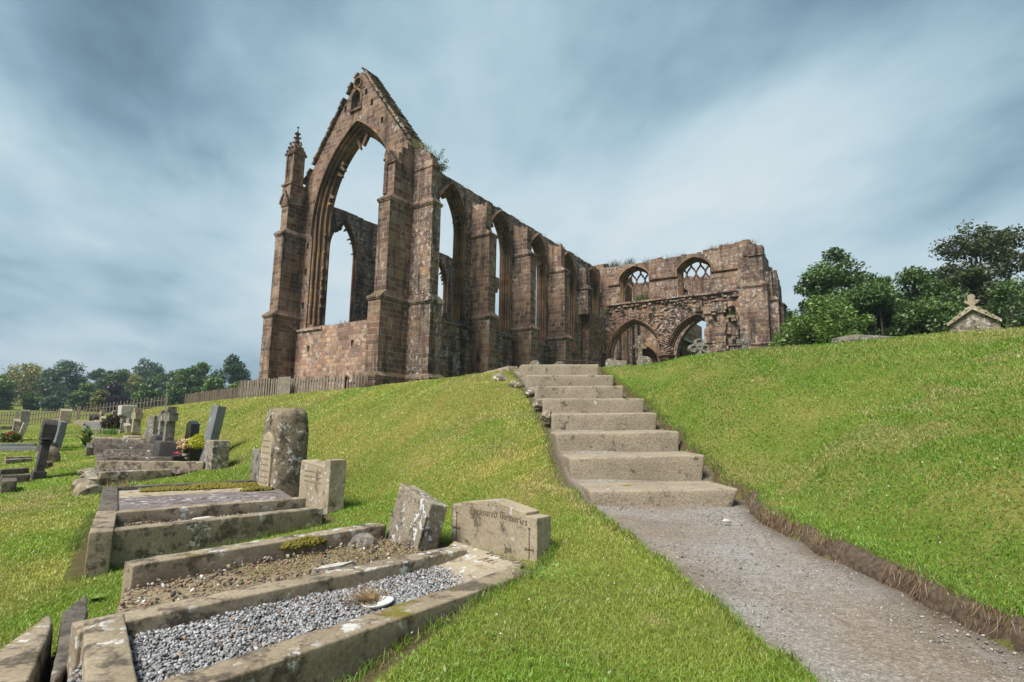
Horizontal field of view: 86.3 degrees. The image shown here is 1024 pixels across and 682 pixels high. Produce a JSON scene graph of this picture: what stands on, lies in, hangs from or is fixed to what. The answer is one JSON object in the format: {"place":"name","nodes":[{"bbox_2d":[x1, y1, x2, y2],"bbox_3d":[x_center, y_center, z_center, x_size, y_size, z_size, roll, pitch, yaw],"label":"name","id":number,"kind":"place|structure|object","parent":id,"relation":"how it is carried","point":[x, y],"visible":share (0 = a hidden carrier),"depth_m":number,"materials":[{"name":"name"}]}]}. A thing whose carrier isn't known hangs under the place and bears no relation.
{"place":"outdoors","nodes":[
{"label":"outdoors","id":0,"kind":"place"},
{"bbox_2d":[0,326,1023,681],"bbox_3d":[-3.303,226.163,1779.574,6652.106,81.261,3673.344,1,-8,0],"label":"ground","id":1,"kind":"structure","parent":0,"point":[76,564],"depth_m":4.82,"materials":[{"name":"plant"}]},
{"bbox_2d":[0,374,16,409],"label":"tree","id":2,"kind":"object","parent":1,"relation":"on","point":[7,394],"visible":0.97,"depth_m":120.25,"materials":[{"name":"green plant"}]},
{"bbox_2d":[0,478,16,493],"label":"grave kerb","id":3,"kind":"structure","parent":1,"relation":"on","point":[8,485],"depth_m":7.50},
{"bbox_2d":[0,431,21,442],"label":"flower bed","id":4,"kind":"object","parent":1,"relation":"on","point":[14,436],"visible":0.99,"depth_m":18.47,"materials":[{"name":"green plant"}]},
{"bbox_2d":[0,468,28,476],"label":"grave kerb","id":5,"kind":"structure","parent":1,"relation":"on","point":[14,471],"depth_m":9.63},
{"bbox_2d":[0,474,29,484],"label":"grave kerb","id":6,"kind":"structure","parent":1,"relation":"on","point":[22,478],"depth_m":8.49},
{"bbox_2d":[12,418,20,431],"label":"headstone","id":7,"kind":"object","parent":1,"relation":"on","point":[16,426],"visible":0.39,"depth_m":19.72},
{"bbox_2d":[2,456,32,464],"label":"grave kerb","id":8,"kind":"structure","parent":1,"relation":"on","point":[16,459],"depth_m":11.74,"materials":[{"name":"stone"}]},
{"bbox_2d":[0,443,36,451],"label":"grave kerb","id":9,"kind":"structure","parent":1,"relation":"on","point":[10,446],"depth_m":16.12,"materials":[{"name":"grey stone"}]},
{"bbox_2d":[20,410,29,424],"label":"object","id":10,"kind":"structure","parent":1,"relation":"on","point":[24,415],"depth_m":45.49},
{"bbox_2d":[0,616,52,681],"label":"kerb fragment","id":11,"kind":"object","parent":1,"relation":"on","point":[25,656],"visible":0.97,"depth_m":2.01,"materials":[{"name":"stone"}]},
{"bbox_2d":[2,362,58,406],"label":"tree","id":12,"kind":"object","parent":1,"relation":"on","point":[30,374],"visible":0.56,"depth_m":147.95,"materials":[{"name":"green plant"}]},
{"bbox_2d":[21,391,43,409],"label":"tree","id":13,"kind":"object","parent":1,"relation":"on","point":[31,400],"visible":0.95,"depth_m":123.14,"materials":[{"name":"green plant"}]},
{"bbox_2d":[30,419,57,480],"bbox_3d":[-7.783,1.935,9.047,0.191,1.271,0.484,14,-17,-43],"label":"headstone","id":14,"kind":"object","parent":1,"relation":"on","point":[48,431],"visible":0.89,"depth_m":8.95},
{"bbox_2d":[36,445,60,461],"bbox_3d":[-9.845,2.444,11.606,0.418,0.463,0.382,1,-8,0],"label":"boulder","id":15,"kind":"object","parent":1,"relation":"on","point":[54,455],"visible":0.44,"depth_m":11.53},
{"bbox_2d":[39,395,63,410],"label":"tree","id":16,"kind":"object","parent":1,"relation":"on","point":[49,402],"visible":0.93,"depth_m":120.23,"materials":[{"name":"green plant"}]},
{"bbox_2d":[53,421,67,448],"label":"headstone","id":17,"kind":"object","parent":1,"relation":"on","point":[60,432],"visible":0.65,"depth_m":15.48,"materials":[{"name":"grey stone"}]},
{"bbox_2d":[31,359,90,407],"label":"tree","id":18,"kind":"object","parent":1,"relation":"on","point":[60,371],"visible":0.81,"depth_m":148.03,"materials":[{"name":"green plant"}]},
{"bbox_2d":[59,409,71,423],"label":"headstone","id":19,"kind":"object","parent":1,"relation":"on","point":[65,415],"visible":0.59,"depth_m":37.23,"materials":[{"name":"stone"}]},
{"bbox_2d":[50,594,87,681],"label":"kerb fragment","id":20,"kind":"object","parent":1,"relation":"on","point":[77,611],"visible":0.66,"depth_m":2.18,"materials":[{"name":"stone"}]},
{"bbox_2d":[66,381,99,410],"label":"tree","id":21,"kind":"object","parent":1,"relation":"on","point":[81,397],"visible":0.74,"depth_m":129.50,"materials":[{"name":"green plant"}]},
{"bbox_2d":[0,395,168,423],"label":"picket fence","id":22,"kind":"object","parent":1,"relation":"on","point":[79,410],"visible":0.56,"depth_m":48.40,"materials":[{"name":"brown wood"}]},
{"bbox_2d":[73,424,97,445],"bbox_3d":[-12.784,2.842,16.466,0.508,0.663,0.760,-2,-9,17],"label":"mullein plant","id":23,"kind":"object","parent":1,"relation":"on","point":[88,435],"visible":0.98,"depth_m":16.43,"materials":[{"name":"green plant"}]},
{"bbox_2d":[73,420,99,425],"bbox_3d":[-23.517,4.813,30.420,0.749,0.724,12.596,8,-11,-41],"label":"grave kerb","id":24,"kind":"structure","parent":1,"relation":"on","point":[80,422],"depth_m":31.25,"materials":[{"name":"stone"}]},
{"bbox_2d":[73,480,101,496],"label":"stone block","id":25,"kind":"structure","parent":1,"relation":"on","point":[86,487],"depth_m":7.04,"materials":[{"name":"stone"}]},
{"bbox_2d":[86,368,106,383],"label":"tree","id":26,"kind":"object","parent":1,"relation":"on","point":[95,375],"visible":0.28,"depth_m":183.85,"materials":[{"name":"green plant"}]},
{"bbox_2d":[88,378,107,392],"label":"tree","id":27,"kind":"object","parent":1,"relation":"on","point":[101,384],"visible":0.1,"depth_m":149.53,"materials":[{"name":"green plant"}]},
{"bbox_2d":[89,389,109,411],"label":"tree","id":28,"kind":"object","parent":1,"relation":"on","point":[98,399],"visible":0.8,"depth_m":122.09,"materials":[{"name":"green plant"}]},
{"bbox_2d":[76,427,124,434],"bbox_3d":[-14.835,3.351,20.519,1.966,0.298,2.347,-6,-11,41],"label":"grass tuft","id":29,"kind":"object","parent":1,"relation":"on","point":[109,431],"visible":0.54,"depth_m":20.22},
{"bbox_2d":[99,414,126,428],"bbox_3d":[-16.435,3.424,22.641,1.097,0.778,1.094,1,-8,0],"label":"shrub","id":30,"kind":"object","parent":1,"relation":"on","point":[109,421],"visible":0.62,"depth_m":22.34,"materials":[{"name":"green plant"}]},
{"bbox_2d":[102,381,132,411],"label":"tree","id":31,"kind":"object","parent":1,"relation":"on","point":[114,388],"visible":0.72,"depth_m":124.39,"materials":[{"name":"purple plant"}]},
{"bbox_2d":[103,369,133,397],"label":"tree","id":32,"kind":"object","parent":1,"relation":"on","point":[122,376],"visible":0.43,"depth_m":163.01,"materials":[{"name":"green plant"}]},
{"bbox_2d":[92,436,145,442],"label":"grave kerb","id":33,"kind":"structure","parent":1,"relation":"on","point":[116,438],"depth_m":16.56,"materials":[{"name":"stone"}]},
{"bbox_2d":[86,438,153,455],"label":"grave kerb","id":34,"kind":"structure","parent":1,"relation":"on","point":[98,445],"depth_m":13.06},
{"bbox_2d":[118,405,137,417],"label":"headstone","id":35,"kind":"object","parent":1,"relation":"on","point":[125,410],"visible":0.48,"depth_m":26.25,"materials":[{"name":"stone"}]},
{"bbox_2d":[123,408,142,437],"bbox_3d":[-11.914,2.701,17.312,0.633,1.160,0.787,9,-12,-44],"label":"cross","id":36,"kind":"object","parent":1,"relation":"on","point":[137,416],"visible":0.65,"depth_m":17.21,"materials":[{"name":"stone"}]},
{"bbox_2d":[96,449,170,460],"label":"grave kerb","id":37,"kind":"structure","parent":1,"relation":"on","point":[126,454],"depth_m":11.53,"materials":[{"name":"stone"}]},
{"bbox_2d":[124,373,142,399],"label":"tree","id":38,"kind":"object","parent":1,"relation":"on","point":[136,382],"visible":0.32,"depth_m":178.51,"materials":[{"name":"green plant"}]},
{"bbox_2d":[84,460,204,486],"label":"grave kerb","id":39,"kind":"structure","parent":1,"relation":"on","point":[111,471],"depth_m":8.78,"materials":[{"name":"stone"}]},
{"bbox_2d":[130,383,160,408],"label":"tree","id":40,"kind":"object","parent":1,"relation":"on","point":[145,391],"visible":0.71,"depth_m":116.14,"materials":[{"name":"green plant"}]},
{"bbox_2d":[128,357,167,388],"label":"tree","id":41,"kind":"object","parent":1,"relation":"on","point":[145,373],"visible":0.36,"depth_m":188.89,"materials":[{"name":"green plant"}]},
{"bbox_2d":[147,415,158,439],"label":"headstone","id":42,"kind":"object","parent":1,"relation":"on","point":[153,426],"visible":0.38,"depth_m":15.47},
{"bbox_2d":[143,372,167,407],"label":"tree","id":43,"kind":"object","parent":1,"relation":"on","point":[154,381],"visible":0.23,"depth_m":167.97,"materials":[{"name":"green plant"}]},
{"bbox_2d":[149,410,165,443],"bbox_3d":[-8.643,2.287,13.491,0.477,1.141,0.597,9,-12,-44],"label":"cross","id":44,"kind":"object","parent":1,"relation":"on","point":[158,436],"visible":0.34,"depth_m":13.41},
{"bbox_2d":[151,407,181,456],"bbox_3d":[-7.413,2.045,11.794,0.525,1.240,0.654,9,-12,-44],"label":"cross","id":45,"kind":"object","parent":1,"relation":"on","point":[166,445],"visible":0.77,"depth_m":11.67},
{"bbox_2d":[155,370,177,405],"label":"tree","id":46,"kind":"object","parent":1,"relation":"on","point":[161,388],"visible":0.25,"depth_m":166.91,"materials":[{"name":"green plant"}]},
{"bbox_2d":[163,380,188,404],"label":"tree","id":47,"kind":"object","parent":1,"relation":"on","point":[176,395],"visible":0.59,"depth_m":123.20,"materials":[{"name":"green plant"}]},
{"bbox_2d":[170,451,187,460],"bbox_3d":[-6.292,2.200,10.327,0.240,0.254,0.240,8,-11,-40],"label":"flower box","id":48,"kind":"object","parent":1,"relation":"on","point":[175,457],"visible":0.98,"depth_m":10.25,"materials":[{"name":"black stone"}]},
{"bbox_2d":[162,365,203,405],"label":"tree","id":49,"kind":"object","parent":1,"relation":"on","point":[191,375],"visible":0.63,"depth_m":125.77,"materials":[{"name":"green plant"}]},
{"bbox_2d":[176,438,195,460],"bbox_3d":[-6.186,2.083,10.373,0.382,0.488,0.312,-2,-9,21],"label":"flower vase","id":50,"kind":"object","parent":1,"relation":"on","point":[182,446],"visible":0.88,"depth_m":10.34,"materials":[{"name":"plant"}]},
{"bbox_2d":[183,421,199,452],"bbox_3d":[-7.034,2.174,11.988,0.170,0.834,0.518,9,-12,-44],"label":"headstone","id":51,"kind":"object","parent":1,"relation":"on","point":[192,428],"visible":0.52,"depth_m":11.91,"materials":[{"name":"black stone"}]},
{"bbox_2d":[98,479,290,510],"bbox_3d":[-3.137,1.738,5.445,1.599,0.468,1.907,7,-10,-35],"label":"slab grave","id":52,"kind":"object","parent":1,"relation":"on","point":[129,497],"visible":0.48,"depth_m":5.18,"materials":[{"name":"stone"}]},
{"bbox_2d":[139,486,177,492],"bbox_3d":[-3.618,1.532,5.668,0.421,0.062,0.230,7,-10,-35],"label":"moss patch","id":53,"kind":"object","parent":52,"relation":"on","point":[158,489],"visible":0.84,"depth_m":5.58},
{"bbox_2d":[171,483,225,490],"bbox_3d":[-3.328,1.568,5.870,0.687,0.066,0.347,7,-10,-35],"label":"moss patch","id":54,"kind":"object","parent":52,"relation":"on","point":[195,487],"visible":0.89,"depth_m":5.76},
{"bbox_2d":[212,481,259,488],"bbox_3d":[-3.018,1.606,6.095,0.776,0.062,0.343,6,-10,-33],"label":"moss patch","id":55,"kind":"object","parent":52,"relation":"on","point":[237,485],"visible":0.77,"depth_m":6.00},
{"bbox_2d":[240,485,274,491],"bbox_3d":[-2.637,1.531,5.662,0.337,0.066,0.169,6,-10,-29],"label":"moss patch","id":56,"kind":"object","parent":52,"relation":"on","point":[255,488],"visible":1,"depth_m":5.62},
{"bbox_2d":[185,434,203,460],"bbox_3d":[-6.030,2.052,10.502,0.536,0.556,0.526,8,-11,-40],"label":"potted conifer","id":57,"kind":"object","parent":1,"relation":"on","point":[194,451],"visible":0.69,"depth_m":10.34,"materials":[{"name":"yellow plant"}]},
{"bbox_2d":[184,362,211,387],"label":"tree","id":58,"kind":"object","parent":1,"relation":"on","point":[205,367],"visible":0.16,"depth_m":139.58,"materials":[{"name":"green plant"}]},
{"bbox_2d":[83,497,326,577],"bbox_3d":[-2.353,1.631,4.311,1.707,0.577,0.927,7,-11,-36],"label":"gravel grave","id":59,"kind":"object","parent":1,"relation":"on","point":[115,537],"visible":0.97,"depth_m":4.10,"materials":[{"name":"stone"}]},
{"bbox_2d":[184,387,238,403],"bbox_3d":[-17.845,3.544,32.379,0.309,1.331,11.062,9,-12,-43],"label":"picket fence","id":60,"kind":"object","parent":1,"relation":"on","point":[225,393],"visible":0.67,"depth_m":32.23,"materials":[{"name":"brown wood"}]},
{"bbox_2d":[199,405,225,460],"bbox_3d":[-5.721,1.839,10.398,0.151,1.219,0.401,19,-15,-42],"label":"headstone","id":61,"kind":"object","parent":1,"relation":"on","point":[215,422],"visible":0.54,"depth_m":10.33,"materials":[{"name":"grey stone"}]},
{"bbox_2d":[200,376,224,396],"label":"tree","id":62,"kind":"object","parent":1,"relation":"on","point":[213,383],"visible":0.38,"depth_m":116.64,"materials":[{"name":"green plant"}]},
{"bbox_2d":[203,440,229,470],"bbox_3d":[-4.985,1.989,9.197,0.265,0.629,0.462,9,-12,-44],"label":"headstone","id":63,"kind":"object","parent":1,"relation":"on","point":[216,454],"visible":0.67,"depth_m":9.06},
{"bbox_2d":[206,354,251,387],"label":"tree","id":64,"kind":"object","parent":1,"relation":"on","point":[233,369],"visible":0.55,"depth_m":134.94,"materials":[{"name":"green plant"}]},
{"bbox_2d":[250,449,260,481],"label":"headstone","id":65,"kind":"object","parent":1,"relation":"on","point":[256,453],"visible":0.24,"depth_m":6.64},
{"bbox_2d":[109,523,439,614],"bbox_3d":[-1.251,1.335,2.970,0.869,0.367,1.740,-7,-12,42],"label":"weedy grave","id":66,"kind":"object","parent":1,"relation":"on","point":[157,580],"visible":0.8,"depth_m":2.95,"materials":[{"name":"stone"}]},
{"bbox_2d":[278,535,327,549],"bbox_3d":[-1.285,1.235,3.360,0.152,0.075,0.322,-7,-11,42],"label":"moss cushion","id":67,"kind":"object","parent":66,"relation":"on","point":[307,541],"visible":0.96,"depth_m":3.31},
{"bbox_2d":[314,561,353,571],"bbox_3d":[-0.933,1.179,2.861,0.230,0.012,0.060,9,-12,-44],"label":"mortar flake","id":68,"kind":"object","parent":66,"relation":"on","point":[333,566],"visible":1,"depth_m":2.85,"materials":[{"name":"stone"}]},
{"bbox_2d":[347,533,378,549],"bbox_3d":[-0.970,1.340,3.565,0.196,0.167,0.143,2,-9,-8],"label":"rock","id":69,"kind":"object","parent":66,"relation":"on","point":[361,539],"visible":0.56,"depth_m":3.54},
{"bbox_2d":[258,407,308,496],"bbox_3d":[-2.578,1.367,6.172,0.411,1.221,0.618,8,-11,-41],"label":"headstone","id":70,"kind":"object","parent":1,"relation":"on","point":[284,448],"visible":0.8,"depth_m":5.99,"materials":[{"name":"stone"}]},
{"bbox_2d":[238,375,347,397],"bbox_3d":[-10.913,2.541,26.413,7.474,1.616,0.589,-4,-10,27],"label":"picket fence","id":71,"kind":"object","parent":1,"relation":"on","point":[264,382],"visible":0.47,"depth_m":26.14,"materials":[{"name":"brown wood"}]},
{"bbox_2d":[277,377,290,394],"bbox_3d":[-10.833,2.365,25.891,0.805,1.364,0.037,-3,-9,22],"label":"gravestone","id":72,"kind":"object","parent":71,"relation":"attached to","point":[283,385],"visible":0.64,"depth_m":25.91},
{"bbox_2d":[65,541,532,681],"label":"gravel grave","id":73,"kind":"object","parent":1,"relation":"on","point":[307,628],"visible":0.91,"depth_m":2.06,"materials":[{"name":"gravel"}]},
{"bbox_2d":[339,581,403,609],"bbox_3d":[-0.628,1.109,2.376,0.369,0.078,0.327,7,-11,-37],"label":"flower dish","id":74,"kind":"object","parent":73,"relation":"on","point":[373,596],"visible":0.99,"depth_m":2.37,"materials":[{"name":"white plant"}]},
{"bbox_2d":[299,459,345,513],"bbox_3d":[-1.901,1.521,5.435,0.624,0.704,0.175,-7,-12,44],"label":"headstone","id":75,"kind":"object","parent":1,"relation":"on","point":[322,484],"visible":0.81,"depth_m":5.28,"materials":[{"name":"stone"}]},
{"bbox_2d":[345,372,368,388],"bbox_3d":[-7.021,2.235,24.624,1.413,1.658,0.191,-4,-10,29],"label":"picket fence","id":76,"kind":"object","parent":1,"relation":"on","point":[358,383],"visible":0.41,"depth_m":24.59,"materials":[{"name":"brown wood"}]},
{"bbox_2d":[386,483,446,550],"bbox_3d":[-0.690,1.349,3.717,0.168,0.643,0.505,20,-12,-34],"label":"headstone","id":77,"kind":"object","parent":1,"relation":"on","point":[417,518],"visible":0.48,"depth_m":3.63,"materials":[{"name":"stone"}]},
{"bbox_2d":[491,372,507,380],"bbox_3d":[-0.200,0.637,8.904,0.325,0.250,0.272,4,-9,-17],"label":"stone","id":78,"kind":"object","parent":1,"relation":"on","point":[500,376],"visible":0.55,"depth_m":8.83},
{"bbox_2d":[451,498,550,561],"bbox_3d":[-0.090,1.350,3.554,0.772,0.620,0.139,-7,-12,42],"label":"headstone","id":79,"kind":"object","parent":1,"relation":"on","point":[508,527],"visible":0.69,"depth_m":3.47,"materials":[{"name":"stone"}]},
{"bbox_2d":[484,366,517,372],"bbox_3d":[-0.282,0.791,10.019,0.211,0.566,1.225,6,-10,-30],"label":"retaining stone","id":80,"kind":"object","parent":1,"relation":"on","point":[508,368],"visible":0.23,"depth_m":9.58,"materials":[{"name":"stone"}]},
{"bbox_2d":[0,326,1023,681],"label":"clover","id":81,"kind":"object","parent":1,"relation":"on","point":[620,578],"depth_m":2.43,"materials":[{"name":"plant"}]},
{"bbox_2d":[508,381,524,387],"bbox_3d":[0.071,0.719,8.487,0.263,0.198,0.230,1,-8,0],"label":"stone","id":82,"kind":"object","parent":1,"relation":"on","point":[514,384],"visible":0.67,"depth_m":8.40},
{"bbox_2d":[254,67,787,393],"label":"ruined church","id":83,"kind":"structure","parent":1,"relation":"on","point":[405,331],"depth_m":36.49,"materials":[{"name":"stone"}]},
{"bbox_2d":[402,136,427,147],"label":"wall top grass","id":84,"kind":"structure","parent":83,"relation":"on","point":[415,144],"depth_m":31.82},
{"bbox_2d":[436,149,448,172],"bbox_3d":[-4.396,-10.974,34.015,1.035,1.503,1.684,-1,-9,16],"label":"plant","id":85,"kind":"object","parent":83,"relation":"on","point":[442,169],"visible":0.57,"depth_m":33.75,"materials":[{"name":"green plant"}]},
{"bbox_2d":[620,302,703,317],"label":"wall top grass","id":86,"kind":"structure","parent":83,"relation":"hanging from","point":[653,309],"depth_m":47.90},
{"bbox_2d":[540,410,551,422],"bbox_3d":[0.411,0.901,6.539,0.160,0.153,0.190,-2,-9,21],"label":"stone","id":87,"kind":"object","parent":1,"relation":"on","point":[545,416],"visible":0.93,"depth_m":6.48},
{"bbox_2d":[605,358,625,366],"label":"headstone","id":88,"kind":"object","parent":1,"relation":"on","point":[609,362],"visible":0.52,"depth_m":11.49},
{"bbox_2d":[519,364,737,506],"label":"stone steps","id":89,"kind":"structure","parent":1,"relation":"on","point":[586,397],"depth_m":5.78,"materials":[{"name":"stone"}]},
{"bbox_2d":[633,335,646,357],"bbox_3d":[3.660,0.678,15.579,0.372,1.683,0.098,1,-8,0],"label":"cross","id":90,"kind":"object","parent":1,"relation":"on","point":[639,346],"visible":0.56,"depth_m":15.61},
{"bbox_2d":[637,356,651,364],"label":"headstone","id":91,"kind":"object","parent":1,"relation":"on","point":[644,359],"visible":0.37,"depth_m":12.01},
{"bbox_2d":[679,324,703,357],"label":"parish church nave","id":92,"kind":"structure","parent":1,"relation":"on","point":[694,333],"depth_m":69.39,"materials":[{"name":"stone"}]},
{"bbox_2d":[688,338,708,354],"bbox_3d":[4.646,0.578,13.574,0.486,1.280,0.280,1,-8,0],"label":"cross","id":93,"kind":"object","parent":1,"relation":"on","point":[698,346],"visible":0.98,"depth_m":13.56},
{"bbox_2d":[736,334,750,349],"bbox_3d":[5.575,0.442,13.085,0.334,1.235,0.108,1,-8,0],"label":"cross","id":94,"kind":"object","parent":1,"relation":"on","point":[743,341],"visible":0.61,"depth_m":13.11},
{"bbox_2d":[771,308,816,345],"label":"tree","id":95,"kind":"object","parent":1,"relation":"on","point":[802,312],"visible":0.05,"depth_m":40.60,"materials":[{"name":"green plant"}]},
{"bbox_2d":[768,293,876,346],"bbox_3d":[20.911,0.502,36.291,6.552,7.775,7.039,1,-8,0],"label":"tree","id":96,"kind":"object","parent":1,"relation":"on","point":[804,332],"visible":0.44,"depth_m":35.94,"materials":[{"name":"green plant"}]},
{"bbox_2d":[786,247,902,331],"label":"tree","id":97,"kind":"object","parent":1,"relation":"on","point":[826,279],"visible":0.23,"depth_m":46.91,"materials":[{"name":"green plant"}]},
{"bbox_2d":[831,335,893,342],"bbox_3d":[8.200,0.401,12.496,1.492,1.004,0.689,3,-9,-15],"label":"chest tomb","id":98,"kind":"object","parent":1,"relation":"on","point":[850,337],"visible":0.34,"depth_m":12.21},
{"bbox_2d":[817,280,924,335],"bbox_3d":[25.181,0.141,37.579,7.444,8.824,8.153,1,-8,0],"label":"tree","id":99,"kind":"object","parent":1,"relation":"on","point":[873,298],"visible":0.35,"depth_m":36.98,"materials":[{"name":"green plant"}]},
{"bbox_2d":[745,491,1023,653],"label":"soil edge","id":100,"kind":"object","parent":1,"relation":"on","point":[855,558],"visible":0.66,"depth_m":2.57,"materials":[{"name":"soil"}]},
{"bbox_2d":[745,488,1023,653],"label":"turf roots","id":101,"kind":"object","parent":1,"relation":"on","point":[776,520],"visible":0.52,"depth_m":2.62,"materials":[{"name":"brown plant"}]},
{"bbox_2d":[857,265,985,335],"bbox_3d":[29.400,-0.436,39.047,8.189,10.473,7.684,1,-8,0],"label":"tree","id":102,"kind":"object","parent":1,"relation":"on","point":[913,278],"visible":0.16,"depth_m":38.98,"materials":[{"name":"green plant"}]},
{"bbox_2d":[877,290,1002,336],"bbox_3d":[28.176,0.467,36.486,7.254,7.880,7.395,1,-8,0],"label":"tree","id":103,"kind":"object","parent":1,"relation":"on","point":[930,310],"visible":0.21,"depth_m":35.77,"materials":[{"name":"green plant"}]},
{"bbox_2d":[895,219,1023,326],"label":"tree","id":104,"kind":"object","parent":1,"relation":"on","point":[988,247],"visible":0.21,"depth_m":43.98,"materials":[{"name":"green plant"}]},
{"bbox_2d":[900,263,1023,333],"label":"tree","id":105,"kind":"object","parent":1,"relation":"on","point":[973,277],"visible":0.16,"depth_m":40.65,"materials":[{"name":"green plant"}]},
{"bbox_2d":[947,294,1001,331],"bbox_3d":[10.865,0.000,12.775,0.970,2.137,0.700,-7,-12,42],"label":"gabled tomb","id":106,"kind":"object","parent":1,"relation":"on","point":[972,316],"visible":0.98,"depth_m":12.66,"materials":[{"name":"stone"}]},
{"bbox_2d":[981,276,1023,327],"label":"tree","id":107,"kind":"object","parent":1,"relation":"on","point":[1004,295],"visible":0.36,"depth_m":35.03,"materials":[{"name":"green plant"}]},
{"bbox_2d":[0,0,1023,388],"label":"sky","id":108,"kind":"structure","parent":0,"point":[144,144],"materials":[{"name":"blue"}]},
{"bbox_2d":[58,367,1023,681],"bbox_3d":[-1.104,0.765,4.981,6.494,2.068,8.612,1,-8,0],"label":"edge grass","id":109,"kind":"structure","parent":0,"point":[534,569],"depth_m":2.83,"materials":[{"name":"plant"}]},
{"bbox_2d":[503,368,1023,681],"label":"path","id":110,"kind":"structure","parent":0,"point":[852,646],"depth_m":2.44,"materials":[{"name":"gravel"}]},
{"bbox_2d":[559,431,1023,681],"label":"path chippings","id":111,"kind":"object","parent":110,"relation":"on","point":[928,637],"visible":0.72,"depth_m":2.60,"materials":[{"name":"gravel"}]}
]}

